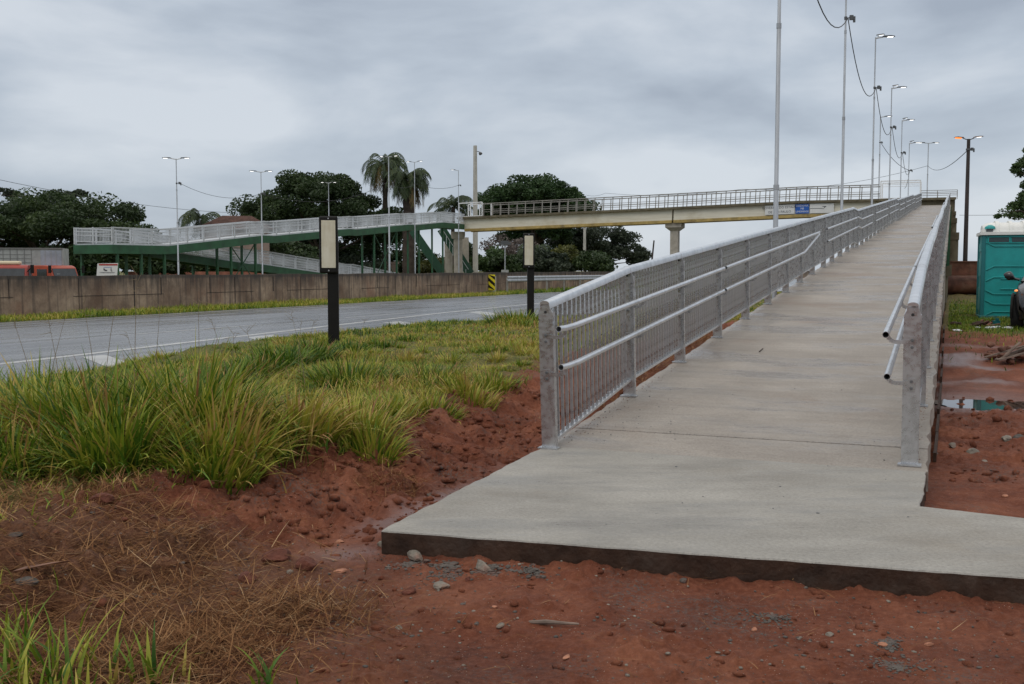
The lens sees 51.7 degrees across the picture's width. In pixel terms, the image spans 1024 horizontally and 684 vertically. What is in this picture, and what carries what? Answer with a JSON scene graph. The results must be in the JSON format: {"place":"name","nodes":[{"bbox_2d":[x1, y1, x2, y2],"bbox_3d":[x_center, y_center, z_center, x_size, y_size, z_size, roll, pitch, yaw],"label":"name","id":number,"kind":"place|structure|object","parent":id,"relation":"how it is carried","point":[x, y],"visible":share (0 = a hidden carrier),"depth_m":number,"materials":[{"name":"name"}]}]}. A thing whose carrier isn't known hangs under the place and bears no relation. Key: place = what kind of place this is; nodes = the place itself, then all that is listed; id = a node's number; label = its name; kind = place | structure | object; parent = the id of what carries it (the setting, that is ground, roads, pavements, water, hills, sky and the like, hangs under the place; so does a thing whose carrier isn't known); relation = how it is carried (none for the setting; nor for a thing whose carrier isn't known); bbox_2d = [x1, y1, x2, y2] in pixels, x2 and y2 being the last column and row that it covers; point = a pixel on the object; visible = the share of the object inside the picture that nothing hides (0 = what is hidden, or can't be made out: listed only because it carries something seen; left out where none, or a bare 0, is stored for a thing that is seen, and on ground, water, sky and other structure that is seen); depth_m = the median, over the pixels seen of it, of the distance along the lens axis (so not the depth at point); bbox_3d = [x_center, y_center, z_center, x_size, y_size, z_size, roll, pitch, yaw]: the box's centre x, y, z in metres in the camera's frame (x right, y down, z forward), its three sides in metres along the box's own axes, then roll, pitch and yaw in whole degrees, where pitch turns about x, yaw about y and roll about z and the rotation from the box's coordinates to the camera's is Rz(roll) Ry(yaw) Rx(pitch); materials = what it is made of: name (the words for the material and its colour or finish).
{"place":"outdoors","nodes":[
{"label":"outdoors","id":0,"kind":"place"},
{"bbox_2d":[2,180,230,212],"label":"overhead wire","id":1,"kind":"object","parent":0,"point":[112,200],"visible":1,"depth_m":84.37,"materials":[{"name":"black"}]},
{"bbox_2d":[0,279,796,383],"bbox_3d":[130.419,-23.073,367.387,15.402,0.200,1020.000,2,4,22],"label":"road","id":2,"kind":"structure","parent":0,"point":[74,336],"depth_m":31.83,"materials":[{"name":"grey asphalt"}]},
{"bbox_2d":[0,290,615,365],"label":"road marking","id":3,"kind":"object","parent":2,"relation":"on","point":[99,359],"visible":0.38,"depth_m":26.45,"materials":[{"name":"paint"}]},
{"bbox_2d":[0,271,1023,683],"bbox_3d":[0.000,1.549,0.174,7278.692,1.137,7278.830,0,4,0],"label":"ground","id":4,"kind":"structure","parent":0,"point":[970,371],"depth_m":5.28,"materials":[{"name":"red soil"}]},
{"bbox_2d":[0,261,33,275],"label":"truck","id":5,"kind":"object","parent":4,"relation":"on","point":[12,268],"visible":0.4,"depth_m":60.14,"materials":[{"name":"red paint"}]},
{"bbox_2d":[15,576,38,585],"bbox_3d":[-2.259,1.117,4.913,0.090,0.047,0.084,3,5,38],"label":"stone","id":6,"kind":"object","parent":4,"relation":"on","point":[26,579],"visible":0.93,"depth_m":4.90,"materials":[{"name":"grey stone"}]},
{"bbox_2d":[0,248,68,264],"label":"truck box","id":7,"kind":"object","parent":4,"relation":"on","point":[42,256],"visible":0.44,"depth_m":68.06,"materials":[{"name":"grey"}]},
{"bbox_2d":[40,250,61,264],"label":"door","id":8,"kind":"structure","parent":7,"relation":"in","point":[53,257],"depth_m":68.24,"materials":[{"name":"white metal"}]},
{"bbox_2d":[0,187,89,201],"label":"broadleaf tree","id":9,"kind":"object","parent":4,"relation":"on","point":[8,192],"visible":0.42,"depth_m":122.82,"materials":[{"name":"green plant"}]},
{"bbox_2d":[32,265,84,275],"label":"truck","id":10,"kind":"object","parent":4,"relation":"on","point":[54,270],"visible":0.33,"depth_m":67.47,"materials":[{"name":"red paint"}]},
{"bbox_2d":[0,187,159,247],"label":"broadleaf tree","id":11,"kind":"object","parent":4,"relation":"on","point":[28,220],"visible":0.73,"depth_m":106.32,"materials":[{"name":"green plant"}]},
{"bbox_2d":[39,240,121,275],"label":"shrub","id":12,"kind":"object","parent":4,"relation":"on","point":[91,261],"visible":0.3,"depth_m":102.06,"materials":[{"name":"green plant"}]},
{"bbox_2d":[88,493,114,505],"bbox_3d":[-2.426,0.941,6.256,0.098,0.098,0.154,3,5,34],"label":"earth clod","id":13,"kind":"object","parent":4,"relation":"on","point":[107,497],"visible":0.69,"depth_m":6.23,"materials":[{"name":"soil"}]},
{"bbox_2d":[97,263,117,275],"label":"notice board","id":14,"kind":"object","parent":4,"relation":"on","point":[104,269],"visible":0.83,"depth_m":65.83,"materials":[{"name":"white"}]},
{"bbox_2d":[95,237,197,274],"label":"shrub","id":15,"kind":"object","parent":4,"relation":"on","point":[156,267],"visible":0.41,"depth_m":96.91,"materials":[{"name":"green plant"}]},
{"bbox_2d":[162,157,188,274],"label":"street lamp","id":16,"kind":"object","parent":4,"relation":"on","point":[177,211],"visible":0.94,"depth_m":74.51,"materials":[{"name":"grey metal"}]},
{"bbox_2d":[128,272,261,274],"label":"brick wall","id":17,"kind":"structure","parent":4,"relation":"on","point":[200,273],"depth_m":111.64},
{"bbox_2d":[178,208,219,238],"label":"palm tree","id":18,"kind":"object","parent":4,"relation":"on","point":[192,215],"visible":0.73,"depth_m":128.65,"materials":[{"name":"green plant"}]},
{"bbox_2d":[190,250,245,271],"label":"shrub","id":19,"kind":"object","parent":4,"relation":"on","point":[200,269],"visible":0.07,"depth_m":114.91,"materials":[{"name":"green plant"}]},
{"bbox_2d":[8,266,432,406],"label":"grass stalks","id":20,"kind":"object","parent":4,"relation":"on","point":[157,340],"depth_m":8.59,"materials":[{"name":"brown"}]},
{"bbox_2d":[195,216,272,263],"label":"house","id":21,"kind":"structure","parent":4,"relation":"on","point":[229,219],"depth_m":125.11,"materials":[{"name":"paint"}]},
{"bbox_2d":[0,273,488,315],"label":"concrete wall","id":22,"kind":"structure","parent":4,"relation":"on","point":[32,295],"depth_m":45.74,"materials":[{"name":"grey concrete"}]},
{"bbox_2d":[488,275,494,289],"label":"hazard marker","id":23,"kind":"object","parent":22,"relation":"attached to","point":[491,282],"visible":1,"depth_m":74.22,"materials":[{"name":"yellow"}]},
{"bbox_2d":[238,571,256,583],"bbox_3d":[-1.355,1.213,5.413,0.097,0.078,0.106,0,4,0],"label":"earth clod","id":24,"kind":"object","parent":4,"relation":"on","point":[250,577],"visible":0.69,"depth_m":5.38,"materials":[{"name":"soil"}]},
{"bbox_2d":[250,170,271,273],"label":"street lamp","id":25,"kind":"object","parent":4,"relation":"on","point":[263,193],"visible":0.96,"depth_m":87.50,"materials":[{"name":"grey metal"}]},
{"bbox_2d":[73,212,473,275],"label":"green ramp","id":26,"kind":"structure","parent":4,"relation":"on","point":[220,245],"depth_m":97.56,"materials":[{"name":"paint"}]},
{"bbox_2d":[261,548,290,563],"bbox_3d":[-1.298,1.183,5.819,0.176,0.090,0.118,-2,4,-27],"label":"earth clod","id":27,"kind":"object","parent":4,"relation":"on","point":[277,554],"visible":0.91,"depth_m":5.79,"materials":[{"name":"soil"}]},
{"bbox_2d":[270,241,318,270],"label":"shrub","id":28,"kind":"object","parent":4,"relation":"on","point":[288,248],"visible":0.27,"depth_m":132.07,"materials":[{"name":"green plant"}]},
{"bbox_2d":[295,556,316,570],"bbox_3d":[-1.118,1.208,5.730,0.113,0.084,0.105,0,4,0],"label":"earth clod","id":29,"kind":"object","parent":4,"relation":"on","point":[305,562],"visible":0.95,"depth_m":5.70,"materials":[{"name":"soil"}]},
{"bbox_2d":[225,169,402,270],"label":"broadleaf tree","id":30,"kind":"object","parent":4,"relation":"on","point":[312,189],"visible":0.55,"depth_m":145.55,"materials":[{"name":"green plant"}]},
{"bbox_2d":[319,216,338,345],"bbox_3d":[-3.223,-1.011,18.633,0.325,2.400,0.220,0,4,-6],"label":"marker post","id":31,"kind":"object","parent":4,"relation":"on","point":[328,249],"visible":0.86,"depth_m":18.51,"materials":[{"name":"metal"}]},
{"bbox_2d":[338,252,387,273],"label":"shrub","id":32,"kind":"object","parent":4,"relation":"on","point":[348,258],"visible":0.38,"depth_m":147.40,"materials":[{"name":"green plant"}]},
{"bbox_2d":[339,262,398,272],"bbox_3d":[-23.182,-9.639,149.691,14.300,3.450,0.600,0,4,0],"label":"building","id":33,"kind":"structure","parent":4,"relation":"on","point":[393,265],"depth_m":149.47,"materials":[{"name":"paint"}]},
{"bbox_2d":[144,381,622,546],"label":"bank clods","id":34,"kind":"object","parent":4,"relation":"on","point":[369,528],"visible":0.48,"depth_m":7.94,"materials":[{"name":"red soil"}]},
{"bbox_2d":[360,152,408,262],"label":"palm tree","id":35,"kind":"object","parent":4,"relation":"on","point":[373,171],"visible":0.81,"depth_m":147.93,"materials":[{"name":"green plant"}]},
{"bbox_2d":[379,155,397,272],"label":"street lamp","id":36,"kind":"object","parent":4,"relation":"on","point":[388,214],"visible":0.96,"depth_m":111.31,"materials":[{"name":"grey metal"}]},
{"bbox_2d":[383,167,431,272],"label":"palm tree","id":37,"kind":"object","parent":4,"relation":"on","point":[402,179],"visible":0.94,"depth_m":144.21,"materials":[{"name":"green plant"}]},
{"bbox_2d":[402,586,415,594],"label":"earth clod","id":38,"kind":"object","parent":4,"relation":"on","point":[411,589],"visible":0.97,"depth_m":5.36,"materials":[{"name":"soil"}]},
{"bbox_2d":[378,244,441,272],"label":"shrub","id":39,"kind":"object","parent":4,"relation":"on","point":[400,258],"visible":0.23,"depth_m":163.13,"materials":[{"name":"green plant"}]},
{"bbox_2d":[406,161,417,272],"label":"street lamp","id":40,"kind":"object","parent":4,"relation":"on","point":[414,223],"visible":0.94,"depth_m":123.35,"materials":[{"name":"grey metal"}]},
{"bbox_2d":[385,558,440,569],"bbox_3d":[-0.523,1.242,5.904,0.352,0.056,0.386,-4,5,-44],"label":"cement crust","id":41,"kind":"object","parent":4,"relation":"on","point":[410,563],"visible":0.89,"depth_m":5.90,"materials":[{"name":"grey concrete"}]},
{"bbox_2d":[407,550,422,560],"bbox_3d":[-0.556,1.220,6.028,0.065,0.058,0.170,-3,5,-33],"label":"stone","id":42,"kind":"object","parent":4,"relation":"on","point":[414,555],"visible":1,"depth_m":5.99,"materials":[{"name":"stone"}]},
{"bbox_2d":[417,257,453,272],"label":"shrub","id":43,"kind":"object","parent":4,"relation":"on","point":[425,266],"visible":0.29,"depth_m":157.63,"materials":[{"name":"green plant"}]},
{"bbox_2d":[393,568,481,588],"bbox_3d":[-0.388,1.251,5.726,0.412,0.036,0.415,-2,4,-25],"label":"cement crust","id":44,"kind":"object","parent":4,"relation":"on","point":[449,576],"visible":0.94,"depth_m":5.65,"materials":[{"name":"grey concrete"}]},
{"bbox_2d":[433,581,449,589],"bbox_3d":[-0.372,1.268,5.498,0.081,0.042,0.112,-2,5,-31],"label":"stone","id":45,"kind":"object","parent":4,"relation":"on","point":[440,585],"visible":0.98,"depth_m":5.46,"materials":[{"name":"stone"}]},
{"bbox_2d":[411,560,474,574],"bbox_3d":[-0.366,1.245,5.760,0.305,0.041,0.342,-4,5,-42],"label":"cement crust","id":46,"kind":"object","parent":4,"relation":"on","point":[449,566],"visible":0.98,"depth_m":5.79,"materials":[{"name":"grey concrete"}]},
{"bbox_2d":[427,194,472,263],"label":"palm tree","id":47,"kind":"object","parent":4,"relation":"on","point":[447,204],"visible":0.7,"depth_m":158.27,"materials":[{"name":"green plant"}]},
{"bbox_2d":[451,169,460,272],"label":"street lamp","id":48,"kind":"object","parent":4,"relation":"on","point":[458,218],"visible":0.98,"depth_m":134.19,"materials":[{"name":"grey metal"}]},
{"bbox_2d":[267,181,457,201],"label":"overhead wire","id":49,"kind":"object","parent":48,"relation":"attached to","point":[360,194],"visible":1,"depth_m":104.18,"materials":[{"name":"black"}]},
{"bbox_2d":[473,145,481,272],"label":"utility pole","id":50,"kind":"object","parent":4,"relation":"on","point":[475,243],"visible":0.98,"depth_m":148.88,"materials":[{"name":"concrete"}]},
{"bbox_2d":[450,559,510,575],"bbox_3d":[-0.150,1.239,5.779,0.366,0.049,0.234,1,4,14],"label":"cement crust","id":51,"kind":"object","parent":4,"relation":"on","point":[492,568],"visible":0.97,"depth_m":5.75,"materials":[{"name":"grey concrete"}]},
{"bbox_2d":[476,559,490,571],"bbox_3d":[-0.166,1.243,5.829,0.063,0.074,0.194,-1,4,-20],"label":"stone","id":52,"kind":"object","parent":4,"relation":"on","point":[482,566],"visible":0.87,"depth_m":5.79,"materials":[{"name":"stone"}]},
{"bbox_2d":[469,245,506,271],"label":"shrub","id":53,"kind":"object","parent":4,"relation":"on","point":[483,265],"visible":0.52,"depth_m":162.05,"materials":[{"name":"green plant"}]},
{"bbox_2d":[499,241,510,271],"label":"floodlight post","id":54,"kind":"object","parent":4,"relation":"on","point":[504,243],"visible":0.66,"depth_m":129.50,"materials":[{"name":"grey"}]},
{"bbox_2d":[478,234,537,256],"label":"broadleaf tree","id":55,"kind":"object","parent":4,"relation":"on","point":[512,248],"visible":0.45,"depth_m":176.00,"materials":[{"name":"green plant"}]},
{"bbox_2d":[0,285,1023,683],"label":"grass","id":56,"kind":"structure","parent":4,"relation":"on","point":[206,415],"depth_m":8.36,"materials":[{"name":"green plant"}]},
{"bbox_2d":[0,328,1023,683],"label":"dry straw","id":57,"kind":"object","parent":4,"relation":"on","point":[216,638],"visible":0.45,"depth_m":4.88,"materials":[{"name":"brown plant"}]},
{"bbox_2d":[14,561,71,570],"bbox_3d":[-2.223,1.055,5.017,0.272,0.027,0.087,-2,4,-29],"label":"fallen leaf","id":58,"kind":"object","parent":57,"relation":"on","point":[37,565],"visible":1,"depth_m":5.01,"materials":[{"name":"brown plant"}]},
{"bbox_2d":[1,498,1023,683],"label":"soil clods","id":59,"kind":"object","parent":4,"relation":"on","point":[823,644],"visible":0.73,"depth_m":4.81,"materials":[{"name":"brown soil"}]},
{"bbox_2d":[487,253,543,271],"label":"shrub","id":60,"kind":"object","parent":4,"relation":"on","point":[513,264],"visible":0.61,"depth_m":157.85,"materials":[{"name":"green plant"}]},
{"bbox_2d":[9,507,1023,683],"bbox_3d":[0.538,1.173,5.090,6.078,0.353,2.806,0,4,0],"label":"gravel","id":61,"kind":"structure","parent":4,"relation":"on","point":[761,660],"depth_m":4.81,"materials":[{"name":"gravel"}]},
{"bbox_2d":[506,563,548,580],"bbox_3d":[0.091,1.243,5.730,0.247,0.052,0.240,1,4,9],"label":"cement crust","id":62,"kind":"object","parent":4,"relation":"on","point":[531,570],"visible":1,"depth_m":5.69,"materials":[{"name":"grey concrete"}]},
{"bbox_2d":[523,233,534,315],"bbox_3d":[0.470,-1.802,30.105,0.325,2.588,0.220,0,4,-6],"label":"marker post","id":63,"kind":"object","parent":4,"relation":"on","point":[528,251],"visible":0.84,"depth_m":29.98,"materials":[{"name":"metal"}]},
{"bbox_2d":[477,172,601,244],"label":"broadleaf tree","id":64,"kind":"object","parent":4,"relation":"on","point":[539,187],"visible":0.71,"depth_m":184.87,"materials":[{"name":"green plant"}]},
{"bbox_2d":[518,245,575,271],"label":"shrub","id":65,"kind":"object","parent":4,"relation":"on","point":[552,263],"visible":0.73,"depth_m":157.17,"materials":[{"name":"green plant"}]},
{"bbox_2d":[529,619,578,624],"bbox_3d":[0.193,1.297,4.887,0.234,0.028,0.034,0,4,4],"label":"dead root","id":66,"kind":"object","parent":4,"relation":"on","point":[549,622],"visible":1,"depth_m":4.88,"materials":[{"name":"brown wood"}]},
{"bbox_2d":[506,275,608,290],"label":"guard rail","id":67,"kind":"object","parent":4,"relation":"on","point":[549,278],"visible":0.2,"depth_m":83.37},
{"bbox_2d":[538,235,582,256],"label":"broadleaf tree","id":68,"kind":"object","parent":4,"relation":"on","point":[562,242],"visible":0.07,"depth_m":195.39,"materials":[{"name":"green plant"}]},
{"bbox_2d":[550,244,581,271],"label":"shrub","id":69,"kind":"object","parent":4,"relation":"on","point":[571,251],"visible":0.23,"depth_m":162.49,"materials":[{"name":"green plant"}]},
{"bbox_2d":[570,250,617,271],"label":"shrub","id":70,"kind":"object","parent":4,"relation":"on","point":[591,261],"visible":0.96,"depth_m":156.90,"materials":[{"name":"green plant"}]},
{"bbox_2d":[546,226,651,264],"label":"broadleaf tree","id":71,"kind":"object","parent":4,"relation":"on","point":[615,248],"visible":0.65,"depth_m":200.99,"materials":[{"name":"green plant"}]},
{"bbox_2d":[475,271,808,291],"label":"concrete wall","id":72,"kind":"structure","parent":4,"relation":"on","point":[501,277],"depth_m":87.00,"materials":[{"name":"grey concrete"}]},
{"bbox_2d":[444,180,957,272],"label":"footbridge","id":73,"kind":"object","parent":4,"relation":"on","point":[674,220],"visible":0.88,"depth_m":127.72,"materials":[{"name":"white paint"}]},
{"bbox_2d":[762,204,796,214],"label":"sign","id":74,"kind":"object","parent":73,"relation":"attached to","point":[786,209],"visible":0.83,"depth_m":121.44,"materials":[{"name":"grey"}]},
{"bbox_2d":[795,204,808,213],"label":"sign","id":75,"kind":"object","parent":73,"relation":"attached to","point":[801,208],"visible":1,"depth_m":120.63,"materials":[{"name":"blue metal"}]},
{"bbox_2d":[810,203,833,212],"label":"sign","id":76,"kind":"object","parent":73,"relation":"attached to","point":[823,208],"visible":0.96,"depth_m":119.77,"materials":[{"name":"grey"}]},
{"bbox_2d":[704,608,806,634],"bbox_3d":[1.193,1.299,5.021,0.403,0.028,0.381,-3,5,-33],"label":"cement crust","id":77,"kind":"object","parent":4,"relation":"on","point":[772,616],"visible":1,"depth_m":4.97,"materials":[{"name":"grey concrete"}]},
{"bbox_2d":[558,205,958,491],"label":"access ramp","id":78,"kind":"structure","parent":4,"relation":"on","point":[823,343],"depth_m":11.63,"materials":[{"name":"beige concrete"}]},
{"bbox_2d":[537,193,921,449],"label":"ramp railing","id":79,"kind":"object","parent":78,"relation":"on","point":[699,292],"visible":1,"depth_m":12.54,"materials":[{"name":"metal"}]},
{"bbox_2d":[882,192,949,466],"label":"ramp railing","id":80,"kind":"object","parent":78,"relation":"on","point":[916,326],"visible":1,"depth_m":8.59,"materials":[{"name":"metal"}]},
{"bbox_2d":[933,326,944,461],"bbox_3d":[6.071,0.406,14.929,0.030,0.655,12.921,2,4,22],"label":"formwork board","id":81,"kind":"object","parent":78,"relation":"attached to","point":[937,426],"visible":0.87,"depth_m":11.38,"materials":[{"name":"wood"}]},
{"bbox_2d":[772,0,781,297],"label":"street lamp","id":82,"kind":"object","parent":4,"relation":"on","point":[776,162],"visible":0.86,"depth_m":23.34,"materials":[{"name":"grey metal"}]},
{"bbox_2d":[817,0,909,187],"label":"overhead cable","id":83,"kind":"object","parent":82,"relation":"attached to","point":[859,77],"visible":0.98,"depth_m":41.41,"materials":[{"name":"black plastic"}]},
{"bbox_2d":[840,0,855,250],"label":"street lamp","id":84,"kind":"object","parent":4,"relation":"on","point":[852,17],"visible":0.73,"depth_m":37.28,"materials":[{"name":"grey metal"}]},
{"bbox_2d":[859,636,902,651],"bbox_3d":[1.637,1.327,4.659,0.176,0.034,0.165,2,4,28],"label":"cement crust","id":85,"kind":"object","parent":4,"relation":"on","point":[889,646],"visible":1,"depth_m":4.63,"materials":[{"name":"grey concrete"}]},
{"bbox_2d":[871,34,894,204],"bbox_3d":[18.012,-8.386,51.816,0.998,13.347,0.860,0,4,0],"label":"street lamp","id":86,"kind":"object","parent":4,"relation":"on","point":[880,88],"visible":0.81,"depth_m":51.27,"materials":[{"name":"grey metal"}]},
{"bbox_2d":[878,115,890,198],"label":"street lamp","id":87,"kind":"object","parent":4,"relation":"on","point":[880,141],"visible":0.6,"depth_m":126.72,"materials":[{"name":"grey metal"}]},
{"bbox_2d":[888,84,905,199],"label":"street lamp","id":88,"kind":"object","parent":4,"relation":"on","point":[894,126],"visible":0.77,"depth_m":65.33,"materials":[{"name":"grey metal"}]},
{"bbox_2d":[855,651,949,678],"bbox_3d":[1.606,1.349,4.363,0.335,0.039,0.326,-3,5,-35],"label":"cement crust","id":89,"kind":"object","parent":4,"relation":"on","point":[897,667],"visible":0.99,"depth_m":4.39,"materials":[{"name":"grey concrete"}]},
{"bbox_2d":[900,117,914,197],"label":"street lamp","id":90,"kind":"object","parent":4,"relation":"on","point":[903,152],"visible":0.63,"depth_m":79.41,"materials":[{"name":"grey metal"}]},
{"bbox_2d":[948,261,976,293],"bbox_3d":[22.003,-3.081,50.663,3.500,1.593,1.790,0,4,0],"label":"rusty skip","id":91,"kind":"object","parent":4,"relation":"on","point":[962,279],"visible":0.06,"depth_m":50.00,"materials":[{"name":"metal"}]},
{"bbox_2d":[954,136,982,260],"bbox_3d":[24.817,-6.955,57.662,1.579,8.504,0.264,0,4,0],"label":"street lamp","id":92,"kind":"object","parent":4,"relation":"on","point":[965,239],"visible":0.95,"depth_m":57.53,"materials":[{"name":"brown"}]},
{"bbox_2d":[587,152,965,195],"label":"overhead wire","id":93,"kind":"object","parent":92,"relation":"attached to","point":[829,185],"visible":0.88,"depth_m":143.12,"materials":[{"name":"black"}]},
{"bbox_2d":[950,318,999,326],"bbox_3d":[9.473,-0.369,21.488,1.252,0.234,0.868,0,4,0],"label":"debris heap","id":94,"kind":"object","parent":4,"relation":"on","point":[988,323],"visible":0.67,"depth_m":21.41,"materials":[{"name":"concrete"}]},
{"bbox_2d":[934,399,1023,410],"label":"puddle","id":95,"kind":"object","parent":4,"relation":"on","point":[982,405],"visible":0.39,"depth_m":13.24,"materials":[{"name":"grey liquid"}]},
{"bbox_2d":[948,396,1023,482],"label":"yard clods","id":96,"kind":"object","parent":4,"relation":"on","point":[997,418],"visible":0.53,"depth_m":9.84,"materials":[{"name":"red soil"}]},
{"bbox_2d":[976,221,1023,318],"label":"portable toilet","id":97,"kind":"object","parent":4,"relation":"on","point":[1000,253],"visible":0.91,"depth_m":25.04,"materials":[{"name":"teal plastic"}]},
{"bbox_2d":[983,342,1023,363],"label":"rubble pile","id":98,"kind":"object","parent":4,"relation":"on","point":[1009,354],"visible":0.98,"depth_m":16.65,"materials":[{"name":"wood"}]},
{"bbox_2d":[993,148,1023,219],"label":"broadleaf tree","id":99,"kind":"object","parent":4,"relation":"on","point":[1016,167],"visible":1,"depth_m":45.60,"materials":[{"name":"green plant"}]},
{"bbox_2d":[1004,271,1023,328],"bbox_3d":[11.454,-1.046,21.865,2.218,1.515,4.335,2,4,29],"label":"motorcycle","id":100,"kind":"object","parent":4,"relation":"on","point":[1017,309],"visible":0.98,"depth_m":20.82,"materials":[{"name":"black paint"}]},
{"bbox_2d":[0,0,1023,270],"label":"sky","id":101,"kind":"structure","parent":0,"point":[615,97],"materials":[{"name":"grey"}]},
{"bbox_2d":[517,244,551,261],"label":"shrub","id":102,"kind":"object","parent":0,"point":[519,251],"visible":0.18,"depth_m":164.35,"materials":[{"name":"green plant"}]},
{"bbox_2d":[381,447,1023,603],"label":"pavement","id":103,"kind":"structure","parent":0,"point":[541,507],"depth_m":6.23,"materials":[{"name":"grey concrete"}]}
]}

